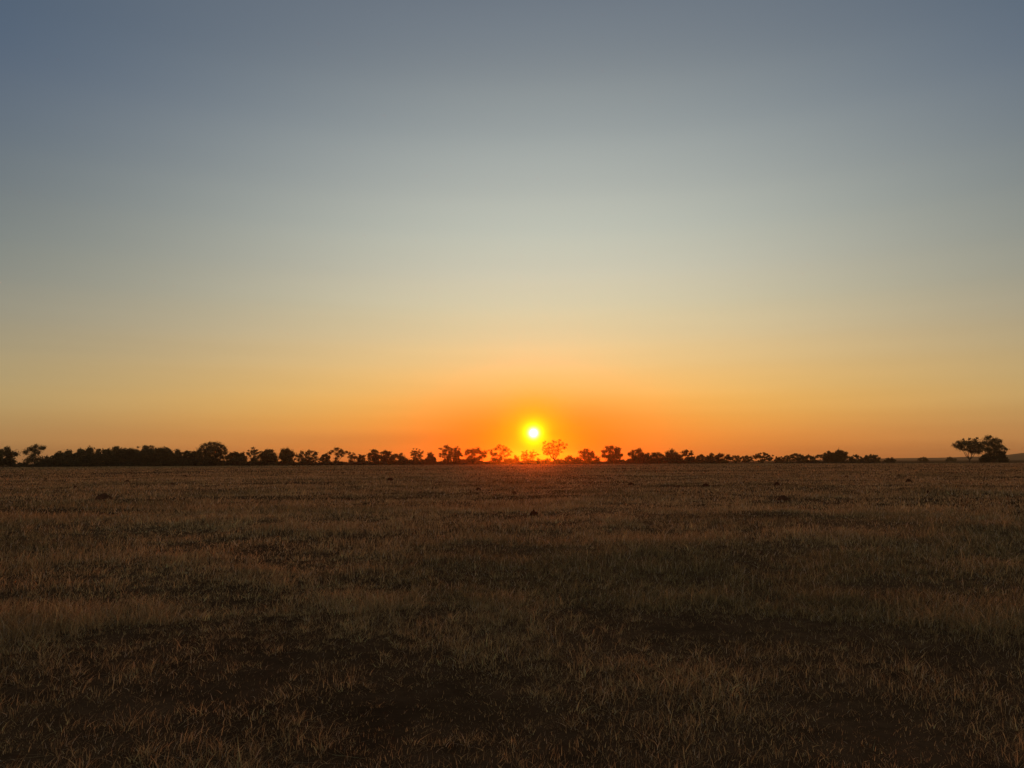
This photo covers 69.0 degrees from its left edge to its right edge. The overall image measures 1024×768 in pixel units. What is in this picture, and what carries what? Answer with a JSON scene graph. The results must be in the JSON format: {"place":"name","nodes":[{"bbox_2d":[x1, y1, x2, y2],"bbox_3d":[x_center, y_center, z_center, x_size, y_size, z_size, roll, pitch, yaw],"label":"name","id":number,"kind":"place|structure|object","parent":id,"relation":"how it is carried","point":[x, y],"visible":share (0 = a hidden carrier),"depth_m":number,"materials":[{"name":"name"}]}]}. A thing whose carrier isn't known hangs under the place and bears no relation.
{"place":"outdoors","nodes":[
{"label":"outdoors","id":0,"kind":"place"},
{"bbox_2d":[0,460,1023,767],"bbox_3d":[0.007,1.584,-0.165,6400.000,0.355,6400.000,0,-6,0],"label":"ground","id":1,"kind":"structure","parent":0,"point":[884,726],"depth_m":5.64,"materials":[{"name":"brown plant"}]},
{"bbox_2d":[0,446,19,466],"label":"broadleaf tree","id":2,"kind":"object","parent":1,"relation":"on","point":[8,460],"visible":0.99,"depth_m":328.59,"materials":[{"name":"green plant"}]},
{"bbox_2d":[18,444,46,466],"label":"broadleaf tree","id":3,"kind":"object","parent":1,"relation":"on","point":[29,459],"visible":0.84,"depth_m":338.34,"materials":[{"name":"green plant"}]},
{"bbox_2d":[36,456,50,466],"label":"bush","id":4,"kind":"object","parent":1,"relation":"on","point":[45,461],"visible":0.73,"depth_m":339.79,"materials":[{"name":"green plant"}]},
{"bbox_2d":[46,455,60,466],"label":"bush","id":5,"kind":"object","parent":1,"relation":"on","point":[54,461],"visible":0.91,"depth_m":341.01,"materials":[{"name":"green plant"}]},
{"bbox_2d":[52,450,68,466],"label":"broadleaf tree","id":6,"kind":"object","parent":1,"relation":"on","point":[60,456],"visible":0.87,"depth_m":343.95,"materials":[{"name":"green plant"}]},
{"bbox_2d":[63,458,74,466],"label":"bush","id":7,"kind":"object","parent":1,"relation":"on","point":[69,462],"visible":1,"depth_m":340.29,"materials":[{"name":"green plant"}]},
{"bbox_2d":[63,449,77,466],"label":"broadleaf tree","id":8,"kind":"object","parent":1,"relation":"on","point":[68,454],"visible":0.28,"depth_m":352.02,"materials":[{"name":"green plant"}]},
{"bbox_2d":[68,457,82,466],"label":"bush","id":9,"kind":"object","parent":1,"relation":"on","point":[77,462],"visible":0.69,"depth_m":344.26,"materials":[{"name":"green plant"}]},
{"bbox_2d":[75,448,86,461],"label":"broadleaf tree","id":10,"kind":"object","parent":1,"relation":"on","point":[80,455],"visible":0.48,"depth_m":360.08,"materials":[{"name":"green plant"}]},
{"bbox_2d":[77,459,91,466],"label":"bush","id":11,"kind":"object","parent":1,"relation":"on","point":[87,463],"visible":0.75,"depth_m":359.25,"materials":[{"name":"green plant"}]},
{"bbox_2d":[84,445,95,466],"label":"broadleaf tree","id":12,"kind":"object","parent":1,"relation":"on","point":[90,453],"visible":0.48,"depth_m":368.12,"materials":[{"name":"green plant"}]},
{"bbox_2d":[89,459,98,466],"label":"bush","id":13,"kind":"object","parent":1,"relation":"on","point":[94,462],"visible":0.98,"depth_m":362.58,"materials":[{"name":"green plant"}]},
{"bbox_2d":[95,448,101,460],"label":"broadleaf tree","id":14,"kind":"object","parent":1,"relation":"on","point":[97,453],"visible":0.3,"depth_m":375.81,"materials":[{"name":"green plant"}]},
{"bbox_2d":[95,493,112,499],"bbox_3d":[-18.164,5.015,33.096,0.952,0.350,0.952,0,-6,0],"label":"earth mound","id":15,"kind":"object","parent":1,"relation":"on","point":[103,496],"visible":0.81,"depth_m":32.92,"materials":[{"name":"brown soil"}]},
{"bbox_2d":[99,448,115,466],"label":"broadleaf tree","id":16,"kind":"object","parent":1,"relation":"on","point":[107,456],"visible":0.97,"depth_m":357.79,"materials":[{"name":"green plant"}]},
{"bbox_2d":[110,445,124,465],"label":"broadleaf tree","id":17,"kind":"object","parent":1,"relation":"on","point":[117,451],"visible":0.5,"depth_m":366.55,"materials":[{"name":"green plant"}]},
{"bbox_2d":[121,447,133,461],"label":"broadleaf tree","id":18,"kind":"object","parent":1,"relation":"on","point":[127,454],"visible":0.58,"depth_m":373.77,"materials":[{"name":"green plant"}]},
{"bbox_2d":[129,448,138,459],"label":"broadleaf tree","id":19,"kind":"object","parent":1,"relation":"on","point":[132,452],"visible":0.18,"depth_m":380.93,"materials":[{"name":"green plant"}]},
{"bbox_2d":[127,459,143,465],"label":"bush","id":20,"kind":"object","parent":1,"relation":"on","point":[136,462],"visible":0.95,"depth_m":354.82,"materials":[{"name":"green plant"}]},
{"bbox_2d":[134,445,147,465],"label":"open crowned tree","id":21,"kind":"object","parent":1,"relation":"on","point":[138,453],"visible":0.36,"depth_m":373.62,"materials":[{"name":"green plant"}]},
{"bbox_2d":[139,447,153,465],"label":"broadleaf tree","id":22,"kind":"object","parent":1,"relation":"on","point":[144,453],"visible":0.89,"depth_m":363.22,"materials":[{"name":"green plant"}]},
{"bbox_2d":[152,447,165,461],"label":"broadleaf tree","id":23,"kind":"object","parent":1,"relation":"on","point":[158,454],"visible":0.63,"depth_m":372.57,"materials":[{"name":"green plant"}]},
{"bbox_2d":[159,459,171,465],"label":"bush","id":24,"kind":"object","parent":1,"relation":"on","point":[165,463],"visible":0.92,"depth_m":360.89,"materials":[{"name":"green plant"}]},
{"bbox_2d":[160,446,174,461],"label":"broadleaf tree","id":25,"kind":"object","parent":1,"relation":"on","point":[169,454],"visible":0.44,"depth_m":380.21,"materials":[{"name":"green plant"}]},
{"bbox_2d":[173,449,182,460],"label":"broadleaf tree","id":26,"kind":"object","parent":1,"relation":"on","point":[177,453],"visible":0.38,"depth_m":388.47,"materials":[{"name":"green plant"}]},
{"bbox_2d":[177,458,189,465],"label":"bush","id":27,"kind":"object","parent":1,"relation":"on","point":[185,462],"visible":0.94,"depth_m":358.85,"materials":[{"name":"green plant"}]},
{"bbox_2d":[180,450,194,465],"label":"broadleaf tree","id":28,"kind":"object","parent":1,"relation":"on","point":[188,455],"visible":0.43,"depth_m":369.48,"materials":[{"name":"green plant"}]},
{"bbox_2d":[188,457,201,465],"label":"bush","id":29,"kind":"object","parent":1,"relation":"on","point":[196,461],"visible":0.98,"depth_m":364.26,"materials":[{"name":"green plant"}]},
{"bbox_2d":[190,450,199,465],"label":"broadleaf tree","id":30,"kind":"object","parent":1,"relation":"on","point":[195,455],"visible":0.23,"depth_m":377.29,"materials":[{"name":"green plant"}]},
{"bbox_2d":[200,455,214,465],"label":"bush","id":31,"kind":"object","parent":1,"relation":"on","point":[207,461],"visible":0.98,"depth_m":364.14,"materials":[{"name":"green plant"}]},
{"bbox_2d":[196,441,229,465],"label":"broadleaf tree","id":32,"kind":"object","parent":1,"relation":"on","point":[210,449],"visible":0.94,"depth_m":369.21,"materials":[{"name":"green plant"}]},
{"bbox_2d":[217,460,228,465],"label":"bush","id":33,"kind":"object","parent":1,"relation":"on","point":[222,463],"visible":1,"depth_m":371.36,"materials":[{"name":"green plant"}]},
{"bbox_2d":[225,451,239,465],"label":"broadleaf tree","id":34,"kind":"object","parent":1,"relation":"on","point":[232,458],"visible":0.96,"depth_m":390.03,"materials":[{"name":"green plant"}]},
{"bbox_2d":[238,455,247,465],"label":"bush","id":35,"kind":"object","parent":1,"relation":"on","point":[242,460],"visible":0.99,"depth_m":371.01,"materials":[{"name":"green plant"}]},
{"bbox_2d":[246,446,260,460],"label":"open crowned tree","id":36,"kind":"object","parent":1,"relation":"on","point":[254,450],"visible":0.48,"depth_m":393.48,"materials":[{"name":"green plant"}]},
{"bbox_2d":[249,457,261,465],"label":"bush","id":37,"kind":"object","parent":1,"relation":"on","point":[255,462],"visible":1,"depth_m":383.17,"materials":[{"name":"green plant"}]},
{"bbox_2d":[258,448,278,465],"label":"broadleaf tree","id":38,"kind":"object","parent":1,"relation":"on","point":[266,456],"visible":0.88,"depth_m":390.44,"materials":[{"name":"green plant"}]},
{"bbox_2d":[277,447,296,462],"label":"broadleaf tree","id":39,"kind":"object","parent":1,"relation":"on","point":[286,454],"visible":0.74,"depth_m":393.69,"materials":[{"name":"green plant"}]},
{"bbox_2d":[284,459,294,465],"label":"bush","id":40,"kind":"object","parent":1,"relation":"on","point":[289,462],"visible":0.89,"depth_m":379.37,"materials":[{"name":"green plant"}]},
{"bbox_2d":[294,449,320,463],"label":"broadleaf tree","id":41,"kind":"object","parent":1,"relation":"on","point":[307,458],"visible":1,"depth_m":402.40,"materials":[{"name":"green plant"}]},
{"bbox_2d":[319,453,330,462],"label":"broadleaf tree","id":42,"kind":"object","parent":1,"relation":"on","point":[326,459],"visible":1,"depth_m":404.18,"materials":[{"name":"green plant"}]},
{"bbox_2d":[325,461,337,464],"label":"bush","id":43,"kind":"object","parent":1,"relation":"on","point":[330,463],"visible":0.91,"depth_m":383.90,"materials":[{"name":"green plant"}]},
{"bbox_2d":[327,448,351,460],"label":"umbrella tree","id":44,"kind":"object","parent":1,"relation":"on","point":[340,452],"visible":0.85,"depth_m":406.77,"materials":[{"name":"green plant"}]},
{"bbox_2d":[348,452,356,462],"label":"open crowned tree","id":45,"kind":"object","parent":1,"relation":"on","point":[351,457],"visible":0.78,"depth_m":418.03,"materials":[{"name":"green plant"}]},
{"bbox_2d":[356,454,366,462],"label":"broadleaf tree","id":46,"kind":"object","parent":1,"relation":"on","point":[362,458],"visible":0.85,"depth_m":413.98,"materials":[{"name":"green plant"}]},
{"bbox_2d":[366,449,380,462],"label":"broadleaf tree","id":47,"kind":"object","parent":1,"relation":"on","point":[375,456],"visible":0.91,"depth_m":409.66,"materials":[{"name":"green plant"}]},
{"bbox_2d":[370,460,382,464],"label":"bush","id":48,"kind":"object","parent":1,"relation":"on","point":[377,462],"visible":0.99,"depth_m":386.14,"materials":[{"name":"green plant"}]},
{"bbox_2d":[378,450,391,463],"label":"broadleaf tree","id":49,"kind":"object","parent":1,"relation":"on","point":[386,456],"visible":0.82,"depth_m":413.23,"materials":[{"name":"brown plant"}]},
{"bbox_2d":[388,453,408,464],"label":"broadleaf tree","id":50,"kind":"object","parent":1,"relation":"on","point":[392,457],"visible":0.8,"depth_m":407.41,"materials":[{"name":"brown plant"}]},
{"bbox_2d":[396,460,404,464],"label":"bush","id":51,"kind":"object","parent":1,"relation":"on","point":[400,462],"visible":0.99,"depth_m":393.34,"materials":[{"name":"brown plant"}]},
{"bbox_2d":[411,448,423,460],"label":"forked tree","id":52,"kind":"object","parent":1,"relation":"on","point":[415,455],"visible":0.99,"depth_m":404.33,"materials":[{"name":"brown plant"}]},
{"bbox_2d":[426,452,436,461],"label":"broadleaf tree","id":53,"kind":"object","parent":1,"relation":"on","point":[430,456],"visible":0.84,"depth_m":409.50,"materials":[{"name":"brown plant"}]},
{"bbox_2d":[438,444,457,464],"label":"open crowned tree","id":54,"kind":"object","parent":1,"relation":"on","point":[449,455],"visible":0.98,"depth_m":405.63,"materials":[{"name":"brown plant"}]},
{"bbox_2d":[452,446,461,458],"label":"open crowned tree","id":55,"kind":"object","parent":1,"relation":"on","point":[458,452],"visible":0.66,"depth_m":411.19,"materials":[{"name":"brown plant"}]},
{"bbox_2d":[452,458,461,464],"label":"bush","id":56,"kind":"object","parent":1,"relation":"on","point":[458,461],"visible":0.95,"depth_m":395.99,"materials":[{"name":"brown plant"}]},
{"bbox_2d":[460,460,472,464],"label":"bush","id":57,"kind":"object","parent":1,"relation":"on","point":[466,462],"visible":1,"depth_m":391.69,"materials":[{"name":"brown plant"}]},
{"bbox_2d":[460,447,487,460],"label":"broadleaf tree","id":58,"kind":"object","parent":1,"relation":"on","point":[472,451],"visible":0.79,"depth_m":406.67,"materials":[{"name":"brown plant"}]},
{"bbox_2d":[475,460,485,464],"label":"bush","id":59,"kind":"object","parent":1,"relation":"on","point":[478,462],"visible":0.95,"depth_m":391.90,"materials":[{"name":"brown plant"}]},
{"bbox_2d":[488,444,512,463],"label":"open crowned tree","id":60,"kind":"object","parent":1,"relation":"on","point":[500,456],"visible":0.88,"depth_m":407.55,"materials":[{"name":"orange plant"}]},
{"bbox_2d":[510,459,519,463],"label":"bush","id":61,"kind":"object","parent":1,"relation":"on","point":[514,461],"visible":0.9,"depth_m":398.40,"materials":[{"name":"orange plant"}]},
{"bbox_2d":[522,458,531,463],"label":"bush","id":62,"kind":"object","parent":1,"relation":"on","point":[525,461],"visible":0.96,"depth_m":415.22,"materials":[{"name":"orange plant"}]},
{"bbox_2d":[520,450,540,463],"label":"open crowned tree","id":63,"kind":"object","parent":1,"relation":"on","point":[527,455],"visible":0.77,"depth_m":426.91,"materials":[{"name":"orange plant"}]},
{"bbox_2d":[529,509,537,515],"bbox_3d":[0.631,3.727,21.385,0.351,0.246,0.351,0,-6,0],"label":"earth mound","id":64,"kind":"object","parent":1,"relation":"on","point":[534,512],"visible":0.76,"depth_m":21.31,"materials":[{"name":"brown soil"}]},
{"bbox_2d":[535,459,544,463],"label":"bush","id":65,"kind":"object","parent":1,"relation":"on","point":[538,461],"visible":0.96,"depth_m":408.39,"materials":[{"name":"orange plant"}]},
{"bbox_2d":[542,439,567,463],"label":"forked tree","id":66,"kind":"object","parent":1,"relation":"on","point":[549,452],"visible":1,"depth_m":396.61,"materials":[{"name":"orange plant"}]},
{"bbox_2d":[564,455,572,461],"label":"bush","id":67,"kind":"object","parent":1,"relation":"on","point":[568,457],"visible":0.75,"depth_m":416.08,"materials":[{"name":"orange plant"}]},
{"bbox_2d":[578,459,587,463],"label":"bush","id":68,"kind":"object","parent":1,"relation":"on","point":[585,461],"visible":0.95,"depth_m":390.88,"materials":[{"name":"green plant"}]},
{"bbox_2d":[577,449,595,460],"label":"broadleaf tree","id":69,"kind":"object","parent":1,"relation":"on","point":[584,455],"visible":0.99,"depth_m":408.67,"materials":[{"name":"brown plant"}]},
{"bbox_2d":[600,445,622,461],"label":"broadleaf tree","id":70,"kind":"object","parent":1,"relation":"on","point":[615,454],"visible":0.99,"depth_m":402.78,"materials":[{"name":"brown plant"}]},
{"bbox_2d":[627,448,650,463],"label":"broadleaf tree","id":71,"kind":"object","parent":1,"relation":"on","point":[639,453],"visible":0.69,"depth_m":406.90,"materials":[{"name":"brown plant"}]},
{"bbox_2d":[637,457,646,463],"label":"bush","id":72,"kind":"object","parent":1,"relation":"on","point":[640,460],"visible":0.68,"depth_m":401.00,"materials":[{"name":"brown plant"}]},
{"bbox_2d":[643,456,655,463],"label":"bush","id":73,"kind":"object","parent":1,"relation":"on","point":[652,461],"visible":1,"depth_m":390.95,"materials":[{"name":"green plant"}]},
{"bbox_2d":[648,452,664,463],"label":"broadleaf tree","id":74,"kind":"object","parent":1,"relation":"on","point":[658,456],"visible":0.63,"depth_m":409.03,"materials":[{"name":"brown plant"}]},
{"bbox_2d":[661,458,674,463],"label":"bush","id":75,"kind":"object","parent":1,"relation":"on","point":[667,461],"visible":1,"depth_m":385.80,"materials":[{"name":"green plant"}]},
{"bbox_2d":[663,448,682,463],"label":"broadleaf tree","id":76,"kind":"object","parent":1,"relation":"on","point":[671,454],"visible":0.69,"depth_m":401.29,"materials":[{"name":"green plant"}]},
{"bbox_2d":[680,449,693,463],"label":"umbrella tree","id":77,"kind":"object","parent":1,"relation":"on","point":[685,453],"visible":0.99,"depth_m":407.62,"materials":[{"name":"brown plant"}]},
{"bbox_2d":[684,456,698,463],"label":"bush","id":78,"kind":"object","parent":1,"relation":"on","point":[691,459],"visible":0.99,"depth_m":381.67,"materials":[{"name":"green plant"}]},
{"bbox_2d":[696,454,709,461],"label":"broadleaf tree","id":79,"kind":"object","parent":1,"relation":"on","point":[700,456],"visible":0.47,"depth_m":403.93,"materials":[{"name":"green plant"}]},
{"bbox_2d":[699,459,706,463],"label":"bush","id":80,"kind":"object","parent":1,"relation":"on","point":[702,461],"visible":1,"depth_m":397.23,"materials":[{"name":"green plant"}]},
{"bbox_2d":[707,457,718,463],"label":"bush","id":81,"kind":"object","parent":1,"relation":"on","point":[712,460],"visible":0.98,"depth_m":396.39,"materials":[{"name":"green plant"}]},
{"bbox_2d":[713,452,730,462],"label":"broadleaf tree","id":82,"kind":"object","parent":1,"relation":"on","point":[721,459],"visible":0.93,"depth_m":399.81,"materials":[{"name":"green plant"}]},
{"bbox_2d":[730,455,741,462],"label":"broadleaf tree","id":83,"kind":"object","parent":1,"relation":"on","point":[736,458],"visible":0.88,"depth_m":409.13,"materials":[{"name":"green plant"}]},
{"bbox_2d":[741,455,752,462],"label":"broadleaf tree","id":84,"kind":"object","parent":1,"relation":"on","point":[745,458],"visible":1,"depth_m":407.13,"materials":[{"name":"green plant"}]},
{"bbox_2d":[751,452,773,462],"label":"broadleaf tree","id":85,"kind":"object","parent":1,"relation":"on","point":[767,457],"visible":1,"depth_m":399.47,"materials":[{"name":"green plant"}]},
{"bbox_2d":[774,456,782,462],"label":"bush","id":86,"kind":"object","parent":1,"relation":"on","point":[778,459],"visible":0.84,"depth_m":402.41,"materials":[{"name":"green plant"}]},
{"bbox_2d":[777,495,789,500],"bbox_3d":[10.932,4.619,30.062,0.574,0.283,0.574,0,-6,0],"label":"earth mound","id":87,"kind":"object","parent":1,"relation":"on","point":[783,498],"visible":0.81,"depth_m":29.94,"materials":[{"name":"brown soil"}]},
{"bbox_2d":[779,455,791,461],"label":"broadleaf tree","id":88,"kind":"object","parent":1,"relation":"on","point":[785,457],"visible":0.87,"depth_m":409.94,"materials":[{"name":"green plant"}]},
{"bbox_2d":[789,453,803,461],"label":"broadleaf tree","id":89,"kind":"object","parent":1,"relation":"on","point":[797,458],"visible":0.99,"depth_m":408.11,"materials":[{"name":"green plant"}]},
{"bbox_2d":[802,455,816,462],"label":"broadleaf tree","id":90,"kind":"object","parent":1,"relation":"on","point":[806,458],"visible":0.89,"depth_m":405.51,"materials":[{"name":"green plant"}]},
{"bbox_2d":[821,450,833,462],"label":"broadleaf tree","id":91,"kind":"object","parent":1,"relation":"on","point":[826,457],"visible":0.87,"depth_m":402.09,"materials":[{"name":"green plant"}]},
{"bbox_2d":[829,448,849,461],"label":"broadleaf tree","id":92,"kind":"object","parent":1,"relation":"on","point":[840,455],"visible":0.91,"depth_m":399.49,"materials":[{"name":"green plant"}]},
{"bbox_2d":[849,454,862,461],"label":"broadleaf tree","id":93,"kind":"object","parent":1,"relation":"on","point":[852,458],"visible":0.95,"depth_m":396.58,"materials":[{"name":"green plant"}]},
{"bbox_2d":[862,454,880,462],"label":"broadleaf tree","id":94,"kind":"object","parent":1,"relation":"on","point":[870,457],"visible":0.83,"depth_m":392.55,"materials":[{"name":"green plant"}]},
{"bbox_2d":[882,457,895,462],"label":"bush","id":95,"kind":"object","parent":1,"relation":"on","point":[889,460],"visible":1,"depth_m":389.92,"materials":[{"name":"green plant"}]},
{"bbox_2d":[917,457,928,461],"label":"bush","id":96,"kind":"object","parent":1,"relation":"on","point":[925,459],"visible":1,"depth_m":539.81,"materials":[{"name":"green plant"}]},
{"bbox_2d":[945,457,956,461],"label":"bush","id":97,"kind":"object","parent":1,"relation":"on","point":[948,459],"visible":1,"depth_m":531.00,"materials":[{"name":"green plant"}]},
{"bbox_2d":[952,437,985,462],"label":"forked tree","id":98,"kind":"object","parent":1,"relation":"on","point":[972,446],"visible":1,"depth_m":363.42,"materials":[{"name":"green plant"}]},
{"bbox_2d":[978,455,991,462],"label":"bush","id":99,"kind":"object","parent":1,"relation":"on","point":[984,459],"visible":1,"depth_m":363.09,"materials":[{"name":"green plant"}]},
{"bbox_2d":[982,435,1009,462],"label":"broadleaf tree","id":100,"kind":"object","parent":1,"relation":"on","point":[995,453],"visible":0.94,"depth_m":363.78,"materials":[{"name":"green plant"}]},
{"bbox_2d":[998,450,1009,462],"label":"bush","id":101,"kind":"object","parent":1,"relation":"on","point":[1006,459],"visible":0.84,"depth_m":361.58,"materials":[{"name":"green plant"}]},
{"bbox_2d":[0,0,1023,463],"label":"sky","id":102,"kind":"structure","parent":0,"point":[778,228],"materials":[{"name":"blue"}]},
{"bbox_2d":[767,453,1023,460],"bbox_3d":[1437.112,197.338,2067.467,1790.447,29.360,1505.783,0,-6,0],"label":"hills","id":103,"kind":"structure","parent":0,"point":[1019,456],"depth_m":2001.80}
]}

